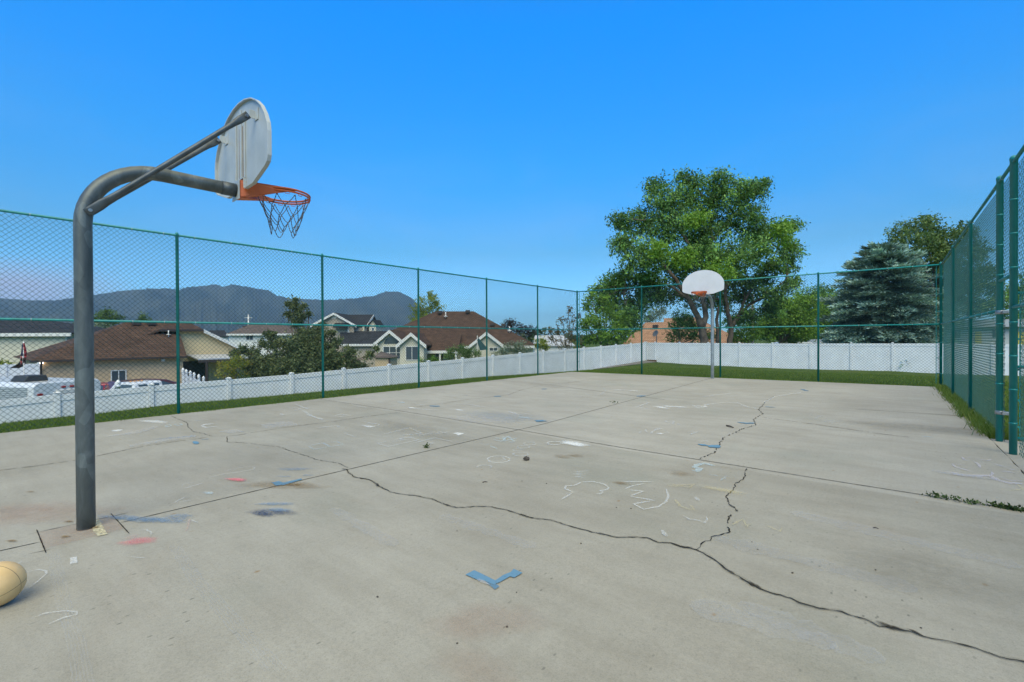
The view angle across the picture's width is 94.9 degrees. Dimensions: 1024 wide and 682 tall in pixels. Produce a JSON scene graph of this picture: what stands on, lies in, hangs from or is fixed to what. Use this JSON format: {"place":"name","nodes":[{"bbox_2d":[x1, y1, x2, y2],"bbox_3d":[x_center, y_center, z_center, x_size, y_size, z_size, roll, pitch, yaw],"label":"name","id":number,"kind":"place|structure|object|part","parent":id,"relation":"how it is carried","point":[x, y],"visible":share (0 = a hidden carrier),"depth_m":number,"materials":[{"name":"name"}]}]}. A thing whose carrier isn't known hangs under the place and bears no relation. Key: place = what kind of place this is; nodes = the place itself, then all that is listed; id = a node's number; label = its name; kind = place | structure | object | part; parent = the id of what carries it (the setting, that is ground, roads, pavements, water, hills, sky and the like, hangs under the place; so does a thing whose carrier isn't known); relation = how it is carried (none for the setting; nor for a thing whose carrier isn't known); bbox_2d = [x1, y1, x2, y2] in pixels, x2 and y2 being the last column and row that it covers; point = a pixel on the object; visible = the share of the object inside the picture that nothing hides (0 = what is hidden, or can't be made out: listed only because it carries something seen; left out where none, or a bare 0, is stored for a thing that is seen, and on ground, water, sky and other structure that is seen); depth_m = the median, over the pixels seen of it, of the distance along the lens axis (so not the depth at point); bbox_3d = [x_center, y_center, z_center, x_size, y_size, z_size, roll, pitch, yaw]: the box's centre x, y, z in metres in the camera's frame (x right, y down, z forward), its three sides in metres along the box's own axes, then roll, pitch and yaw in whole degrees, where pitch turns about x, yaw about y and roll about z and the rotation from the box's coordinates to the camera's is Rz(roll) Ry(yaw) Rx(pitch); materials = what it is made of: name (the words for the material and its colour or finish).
{"place":"outdoors","nodes":[
{"label":"outdoors","id":0,"kind":"place"},
{"bbox_2d":[0,320,104,363],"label":"house","id":1,"kind":"structure","parent":0,"point":[29,337],"depth_m":48.01,"materials":[{"name":"beige"}]},
{"bbox_2d":[0,284,615,337],"bbox_3d":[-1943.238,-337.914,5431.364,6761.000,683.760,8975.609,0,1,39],"label":"mountains","id":2,"kind":"structure","parent":0,"point":[252,307],"depth_m":4871.41,"materials":[{"name":"stone"}]},
{"bbox_2d":[0,0,1023,334],"label":"sky","id":3,"kind":"structure","parent":0,"point":[491,139],"materials":[{"name":"blue"}]},
{"bbox_2d":[0,337,1023,440],"bbox_3d":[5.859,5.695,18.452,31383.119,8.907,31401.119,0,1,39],"label":"ground","id":4,"kind":"structure","parent":0,"point":[663,365],"depth_m":21.60,"materials":[{"name":"green plant"}]},
{"bbox_2d":[0,359,15,364],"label":"bush","id":5,"kind":"object","parent":4,"relation":"on","point":[7,363],"visible":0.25,"depth_m":39.78,"materials":[{"name":"green plant"}]},
{"bbox_2d":[11,341,26,374],"bbox_3d":[-21.032,2.017,20.012,0.688,4.052,0.102,0,0,0],"label":"flag","id":6,"kind":"object","parent":4,"relation":"on","point":[22,363],"visible":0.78,"depth_m":19.99,"materials":[{"name":"blue fabric"}]},
{"bbox_2d":[0,362,39,375],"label":"vinyl fence","id":7,"kind":"object","parent":4,"relation":"on","point":[18,371],"visible":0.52,"depth_m":27.68,"materials":[{"name":"white plastic"}]},
{"bbox_2d":[70,319,111,327],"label":"tree","id":8,"kind":"object","parent":4,"relation":"on","point":[100,325],"visible":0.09,"depth_m":61.54,"materials":[{"name":"green plant"}]},
{"bbox_2d":[94,306,125,326],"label":"tree","id":9,"kind":"object","parent":4,"relation":"on","point":[108,312],"visible":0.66,"depth_m":71.43,"materials":[{"name":"green plant"}]},
{"bbox_2d":[114,380,121,388],"bbox_3d":[-13.748,2.720,16.416,0.220,2.741,0.220,0,1,39],"label":"fence post","id":10,"kind":"object","parent":4,"relation":"on","point":[118,385],"visible":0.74,"depth_m":16.36,"materials":[{"name":"white plastic"}]},
{"bbox_2d":[14,322,262,382],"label":"house","id":11,"kind":"structure","parent":4,"relation":"on","point":[200,347],"depth_m":37.23,"materials":[{"name":"beige paint"}]},
{"bbox_2d":[111,370,126,380],"bbox_3d":[-29.425,2.653,35.165,0.057,0.980,0.928,0,1,39],"label":"window","id":12,"kind":"structure","parent":11,"relation":"in","point":[114,372],"depth_m":35.14,"materials":[{"name":"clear glass"}]},
{"bbox_2d":[183,361,204,380],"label":"door","id":13,"kind":"structure","parent":11,"relation":"in","point":[202,365],"depth_m":41.65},
{"bbox_2d":[137,311,151,320],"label":"tree","id":14,"kind":"object","parent":4,"relation":"on","point":[141,318],"visible":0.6,"depth_m":110.01,"materials":[{"name":"green plant"}]},
{"bbox_2d":[181,368,204,382],"bbox_3d":[-23.179,2.958,34.205,0.240,2.100,1.514,0,1,39],"label":"picket fence","id":15,"kind":"object","parent":4,"relation":"on","point":[186,380],"visible":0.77,"depth_m":33.97,"materials":[{"name":"white plastic"}]},
{"bbox_2d":[209,330,228,340],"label":"house","id":16,"kind":"structure","parent":4,"relation":"on","point":[220,333],"depth_m":97.78,"materials":[{"name":"grey"}]},
{"bbox_2d":[211,352,252,379],"bbox_3d":[-12.057,2.289,20.467,1.639,3.685,1.274,0,0,8],"label":"bush","id":17,"kind":"object","parent":4,"relation":"on","point":[233,371],"visible":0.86,"depth_m":20.35,"materials":[{"name":"green plant"}]},
{"bbox_2d":[226,325,308,356],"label":"house","id":18,"kind":"structure","parent":4,"relation":"on","point":[249,339],"depth_m":81.01,"materials":[{"name":"white"}]},
{"bbox_2d":[246,335,252,339],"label":"window","id":19,"kind":"structure","parent":18,"relation":"in","point":[250,337],"depth_m":80.98,"materials":[{"name":"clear glass"}]},
{"bbox_2d":[0,209,577,431],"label":"chain link fence","id":20,"kind":"object","parent":4,"relation":"on","point":[176,235],"visible":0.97,"depth_m":10.32,"materials":[{"name":"green metal"}]},
{"bbox_2d":[228,294,381,377],"bbox_3d":[-9.409,0.995,21.495,6.598,6.241,3.267,0,0,20],"label":"juniper","id":21,"kind":"object","parent":4,"relation":"on","point":[255,356],"visible":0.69,"depth_m":21.18,"materials":[{"name":"green plant"}]},
{"bbox_2d":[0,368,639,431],"bbox_3d":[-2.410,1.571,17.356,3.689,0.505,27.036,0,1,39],"label":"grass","id":22,"kind":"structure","parent":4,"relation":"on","point":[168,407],"depth_m":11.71,"materials":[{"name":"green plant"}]},
{"bbox_2d":[0,342,645,423],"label":"vinyl fence","id":23,"kind":"object","parent":4,"relation":"on","point":[632,351],"visible":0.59,"depth_m":15.17,"materials":[{"name":"white plastic"}]},
{"bbox_2d":[310,313,386,368],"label":"house","id":24,"kind":"structure","parent":4,"relation":"on","point":[353,338],"depth_m":65.60,"materials":[{"name":"beige"}]},
{"bbox_2d":[373,352,398,366],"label":"garden shed","id":25,"kind":"structure","parent":4,"relation":"on","point":[387,359],"depth_m":36.01,"materials":[{"name":"beige"}]},
{"bbox_2d":[408,290,446,322],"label":"tree","id":26,"kind":"object","parent":4,"relation":"on","point":[430,306],"visible":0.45,"depth_m":83.01,"materials":[{"name":"green plant"}]},
{"bbox_2d":[417,355,441,362],"bbox_3d":[-5.823,2.482,33.146,1.787,3.409,0.952,0,0,13],"label":"bush","id":27,"kind":"object","parent":4,"relation":"on","point":[433,358],"visible":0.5,"depth_m":33.06,"materials":[{"name":"green plant"}]},
{"bbox_2d":[373,310,534,364],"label":"house","id":28,"kind":"structure","parent":4,"relation":"on","point":[444,331],"depth_m":56.21,"materials":[{"name":"brown"}]},
{"bbox_2d":[383,346,399,358],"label":"window","id":29,"kind":"structure","parent":28,"relation":"in","point":[398,348],"depth_m":52.89,"materials":[{"name":"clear glass"}]},
{"bbox_2d":[384,336,398,343],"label":"fan window","id":30,"kind":"structure","parent":28,"relation":"in","point":[394,341],"depth_m":52.86,"materials":[{"name":"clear glass"}]},
{"bbox_2d":[405,346,417,359],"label":"window","id":31,"kind":"structure","parent":28,"relation":"in","point":[411,355],"depth_m":51.39,"materials":[{"name":"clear glass"}]},
{"bbox_2d":[435,353,443,360],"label":"window","id":32,"kind":"structure","parent":28,"relation":"in","point":[442,356],"depth_m":55.99,"materials":[{"name":"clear glass"}]},
{"bbox_2d":[443,343,481,359],"bbox_3d":[-3.605,2.158,34.143,3.062,4.088,1.777,0,0,-3],"label":"bush","id":33,"kind":"object","parent":4,"relation":"on","point":[465,353],"visible":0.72,"depth_m":33.93,"materials":[{"name":"green plant"}]},
{"bbox_2d":[477,336,485,350],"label":"garden parasol","id":34,"kind":"object","parent":4,"relation":"on","point":[482,346],"visible":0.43,"depth_m":43.73,"materials":[{"name":"teal fabric"}]},
{"bbox_2d":[491,340,531,355],"bbox_3d":[0.033,1.968,35.942,3.245,4.191,1.746,0,0,-15],"label":"bush","id":35,"kind":"object","parent":4,"relation":"on","point":[512,349],"visible":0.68,"depth_m":35.74,"materials":[{"name":"green plant"}]},
{"bbox_2d":[0,372,1023,681],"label":"court","id":36,"kind":"object","parent":4,"relation":"on","point":[280,542],"visible":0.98,"depth_m":3.28,"materials":[{"name":"concrete"}]},
{"bbox_2d":[0,561,26,605],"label":"ball","id":37,"kind":"object","parent":36,"relation":"on","point":[13,578],"visible":1,"depth_m":2.50,"materials":[{"name":"beige rubber"}]},
{"bbox_2d":[73,97,310,530],"bbox_3d":[-2.644,-0.217,4.192,1.298,3.950,1.390,0,0,-1],"label":"basketball hoop","id":38,"kind":"object","parent":36,"relation":"on","point":[244,152],"visible":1,"depth_m":3.68,"materials":[{"name":"metal"}]},
{"bbox_2d":[682,270,723,378],"bbox_3d":[6.534,-0.400,15.915,1.390,3.950,1.298,0,0,-9],"label":"basketball hoop","id":39,"kind":"object","parent":36,"relation":"on","point":[698,283],"visible":1,"depth_m":15.79,"materials":[{"name":"white metal"}]},
{"bbox_2d":[921,491,961,501],"bbox_3d":[3.698,1.345,4.050,0.262,0.073,0.100,0,1,39],"label":"joint weed","id":40,"kind":"object","parent":36,"relation":"on","point":[936,495],"visible":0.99,"depth_m":4.06,"materials":[{"name":"green plant"}]},
{"bbox_2d":[956,495,984,505],"bbox_3d":[3.824,1.343,3.920,0.186,0.067,0.074,0,0,33],"label":"joint weed","id":41,"kind":"object","parent":36,"relation":"on","point":[973,501],"visible":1,"depth_m":3.92,"materials":[{"name":"green plant"}]},
{"bbox_2d":[986,499,1007,508],"bbox_3d":[3.974,1.346,3.843,0.078,0.091,0.148,-1,0,-34],"label":"joint weed","id":42,"kind":"object","parent":36,"relation":"on","point":[996,504],"visible":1,"depth_m":3.85,"materials":[{"name":"green plant"}]},
{"bbox_2d":[998,502,1023,512],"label":"joint weed","id":43,"kind":"object","parent":36,"relation":"on","point":[1013,508],"visible":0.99,"depth_m":3.77,"materials":[{"name":"green plant"}]},
{"bbox_2d":[500,317,536,337],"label":"tree","id":44,"kind":"object","parent":4,"relation":"on","point":[510,322],"visible":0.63,"depth_m":94.46,"materials":[{"name":"green plant"}]},
{"bbox_2d":[533,335,552,350],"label":"bush","id":45,"kind":"object","parent":4,"relation":"on","point":[542,344],"visible":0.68,"depth_m":44.76,"materials":[{"name":"green plant"}]},
{"bbox_2d":[532,335,574,351],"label":"metal barn","id":46,"kind":"structure","parent":4,"relation":"on","point":[555,347],"depth_m":81.11,"materials":[{"name":"white metal"}]},
{"bbox_2d":[546,306,581,349],"bbox_3d":[3.525,0.493,31.137,2.513,5.650,1.639,0,0,16],"label":"shrub","id":47,"kind":"object","parent":4,"relation":"on","point":[556,331],"visible":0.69,"depth_m":30.92,"materials":[{"name":"grey plant"}]},
{"bbox_2d":[517,327,633,347],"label":"distant trees","id":48,"kind":"object","parent":4,"relation":"on","point":[533,335],"visible":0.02,"depth_m":194.28,"materials":[{"name":"green plant"}]},
{"bbox_2d":[571,287,635,346],"bbox_3d":[6.590,-0.656,32.928,4.000,6.220,3.735,0,1,39],"label":"tree","id":49,"kind":"object","parent":4,"relation":"on","point":[616,325],"visible":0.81,"depth_m":32.69,"materials":[{"name":"green plant"}]},
{"bbox_2d":[597,360,654,368],"bbox_3d":[7.551,1.536,30.434,0.975,0.254,7.166,0,1,41],"label":"gravel bed","id":50,"kind":"object","parent":4,"relation":"on","point":[635,363],"visible":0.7,"depth_m":31.18,"materials":[{"name":"grey gravel"}]},
{"bbox_2d":[642,306,669,322],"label":"tree","id":51,"kind":"object","parent":4,"relation":"on","point":[654,318],"visible":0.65,"depth_m":90.25,"materials":[{"name":"green plant"}]},
{"bbox_2d":[622,317,727,344],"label":"house","id":52,"kind":"structure","parent":4,"relation":"on","point":[647,336],"depth_m":67.32,"materials":[{"name":"brick"}]},
{"bbox_2d":[662,308,715,342],"bbox_3d":[14.297,-0.422,37.727,4.306,4.547,2.530,0,0,2],"label":"tree","id":53,"kind":"object","parent":4,"relation":"on","point":[686,324],"visible":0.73,"depth_m":37.46,"materials":[{"name":"green plant"}]},
{"bbox_2d":[584,164,810,342],"bbox_3d":[14.220,-5.632,34.753,17.464,15.275,10.913,0,0,-5],"label":"elm tree","id":54,"kind":"object","parent":4,"relation":"on","point":[696,225],"visible":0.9,"depth_m":34.75,"materials":[{"name":"green plant"}]},
{"bbox_2d":[724,317,765,342],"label":"tree","id":55,"kind":"object","parent":4,"relation":"on","point":[741,334],"visible":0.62,"depth_m":41.99,"materials":[{"name":"green plant"}]},
{"bbox_2d":[578,262,942,385],"bbox_3d":[7.682,-0.352,17.369,12.166,3.878,0.091,0,1,39],"label":"chain link fence","id":56,"kind":"object","parent":4,"relation":"on","point":[940,321],"visible":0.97,"depth_m":15.90,"materials":[{"name":"green metal"}]},
{"bbox_2d":[743,291,824,343],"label":"tree","id":57,"kind":"object","parent":4,"relation":"on","point":[793,321],"visible":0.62,"depth_m":45.49,"materials":[{"name":"green plant"}]},
{"bbox_2d":[789,282,837,339],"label":"tree","id":58,"kind":"object","parent":4,"relation":"on","point":[820,290],"visible":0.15,"depth_m":74.93,"materials":[{"name":"green plant"}]},
{"bbox_2d":[808,339,838,343],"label":"board fence","id":59,"kind":"object","parent":4,"relation":"on","point":[812,340],"visible":0.09,"depth_m":53.01,"materials":[{"name":"white"}]},
{"bbox_2d":[810,289,838,338],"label":"tree","id":60,"kind":"object","parent":4,"relation":"on","point":[827,309],"visible":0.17,"depth_m":55.21,"materials":[{"name":"green plant"}]},
{"bbox_2d":[646,342,1023,375],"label":"vinyl fence","id":61,"kind":"object","parent":4,"relation":"on","point":[657,353],"visible":0.64,"depth_m":27.54,"materials":[{"name":"white plastic"}]},
{"bbox_2d":[814,241,966,366],"bbox_3d":[23.181,-2.179,28.957,8.382,8.265,8.879,0,0,14],"label":"blue spruce","id":62,"kind":"object","parent":4,"relation":"on","point":[886,255],"visible":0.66,"depth_m":28.10,"materials":[{"name":"grey plant"}]},
{"bbox_2d":[881,209,1008,326],"bbox_3d":[37.033,-4.554,39.630,11.549,12.971,6.999,0,0,-2],"label":"tree","id":63,"kind":"object","parent":4,"relation":"on","point":[934,240],"visible":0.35,"depth_m":39.04,"materials":[{"name":"green plant"}]},
{"bbox_2d":[930,381,1008,439],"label":"weeds","id":64,"kind":"object","parent":4,"relation":"on","point":[980,422],"visible":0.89,"depth_m":8.13,"materials":[{"name":"green plant"}]},
{"bbox_2d":[938,319,1023,343],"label":"building","id":65,"kind":"structure","parent":4,"relation":"on","point":[1006,330],"depth_m":40.68,"materials":[{"name":"grey"}]},
{"bbox_2d":[940,145,1023,457],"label":"chain link fence","id":66,"kind":"object","parent":4,"relation":"on","point":[1013,235],"visible":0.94,"depth_m":7.11,"materials":[{"name":"green metal"}]},
{"bbox_2d":[995,291,1023,439],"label":"chain link gate","id":67,"kind":"structure","parent":66,"relation":"attached to","point":[1019,370],"depth_m":6.13,"materials":[{"name":"green metal"}]},
{"bbox_2d":[992,269,1023,318],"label":"tree","id":68,"kind":"object","parent":4,"relation":"on","point":[1006,295],"visible":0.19,"depth_m":43.88,"materials":[{"name":"green plant"}]},
{"bbox_2d":[570,367,1023,392],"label":"grass","id":69,"kind":"structure","parent":0,"point":[780,375],"depth_m":18.77,"materials":[{"name":"green plant"}]},
{"bbox_2d":[927,378,1023,440],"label":"grass","id":70,"kind":"structure","parent":0,"point":[1006,418],"depth_m":10.47,"materials":[{"name":"green plant"}]},
{"bbox_2d":[991,439,1023,473],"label":"gate walkway","id":71,"kind":"structure","parent":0,"point":[1017,459],"depth_m":5.67,"materials":[{"name":"concrete"}]},
{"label":"driveway","id":72,"kind":"structure","parent":0,"visible":0},
{"bbox_2d":[0,374,100,399],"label":"travel trailer","id":73,"kind":"object","parent":72,"relation":"on","point":[26,386],"visible":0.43,"depth_m":15.71,"materials":[{"name":"white paint"}]},
{"bbox_3d":[-15.206,1.908,16.268,0.060,0.520,0.930,0,0,16],"label":"rear window","id":74,"kind":"part","parent":73,"relation":"part of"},
{"bbox_2d":[101,382,107,389],"bbox_3d":[-25.383,3.294,29.537,4.244,1.344,1.760,-1,1,-39],"label":"car","id":75,"kind":"object","parent":72,"relation":"on","point":[103,384],"visible":0.03,"depth_m":28.86,"materials":[{"name":"red paint"}]},
{"bbox_2d":[110,380,161,389],"bbox_3d":[-20.586,3.079,26.022,5.200,1.781,1.810,0,0,14],"label":"pickup truck","id":76,"kind":"object","parent":72,"relation":"on","point":[139,384],"visible":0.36,"depth_m":25.46,"materials":[{"name":"white paint"}]},
{"bbox_3d":[-20.831,2.586,26.078,1.400,0.476,1.723,0,0,14],"label":"side window","id":77,"kind":"part","parent":76,"relation":"part of","materials":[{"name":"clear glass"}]},
{"bbox_3d":[-19.940,2.584,25.859,0.105,0.456,1.240,0,0,14],"label":"rear window","id":78,"kind":"part","parent":76,"relation":"part of","materials":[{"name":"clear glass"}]},
{"bbox_2d":[104,378,180,389],"bbox_3d":[-23.488,3.202,30.544,1.860,1.503,4.642,0,0,29],"label":"minivan","id":79,"kind":"object","parent":72,"relation":"on","point":[110,383],"visible":0.11,"depth_m":30.06,"materials":[{"name":"red paint"}]}
]}

